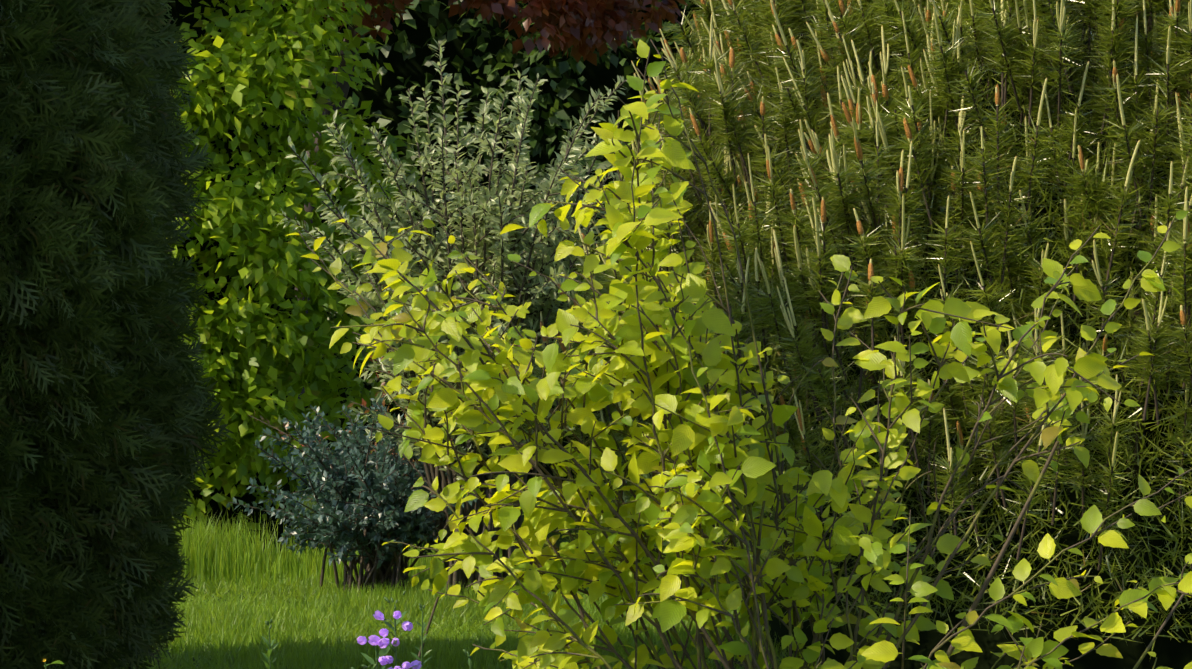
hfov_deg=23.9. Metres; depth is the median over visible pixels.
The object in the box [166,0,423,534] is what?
leaves
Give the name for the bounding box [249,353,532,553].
red tip shrub
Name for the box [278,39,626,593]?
silver willow
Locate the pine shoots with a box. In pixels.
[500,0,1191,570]
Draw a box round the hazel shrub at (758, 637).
[298,39,1191,668]
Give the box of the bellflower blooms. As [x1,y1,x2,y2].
[357,610,421,668]
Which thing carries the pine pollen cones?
on the pine candles
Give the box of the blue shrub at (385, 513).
[226,397,526,593]
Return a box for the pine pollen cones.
[540,0,1191,463]
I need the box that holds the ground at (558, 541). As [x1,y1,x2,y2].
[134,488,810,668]
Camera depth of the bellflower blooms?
5.50 m
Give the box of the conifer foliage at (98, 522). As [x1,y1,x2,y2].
[0,0,233,668]
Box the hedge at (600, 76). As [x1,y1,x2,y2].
[293,0,1004,491]
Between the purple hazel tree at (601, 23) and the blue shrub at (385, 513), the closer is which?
the blue shrub at (385, 513)
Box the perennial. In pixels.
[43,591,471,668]
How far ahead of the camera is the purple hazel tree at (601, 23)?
22.99 m
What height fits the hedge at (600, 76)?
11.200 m
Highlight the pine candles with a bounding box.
[518,0,1191,471]
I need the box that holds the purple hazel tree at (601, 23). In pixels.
[295,0,687,65]

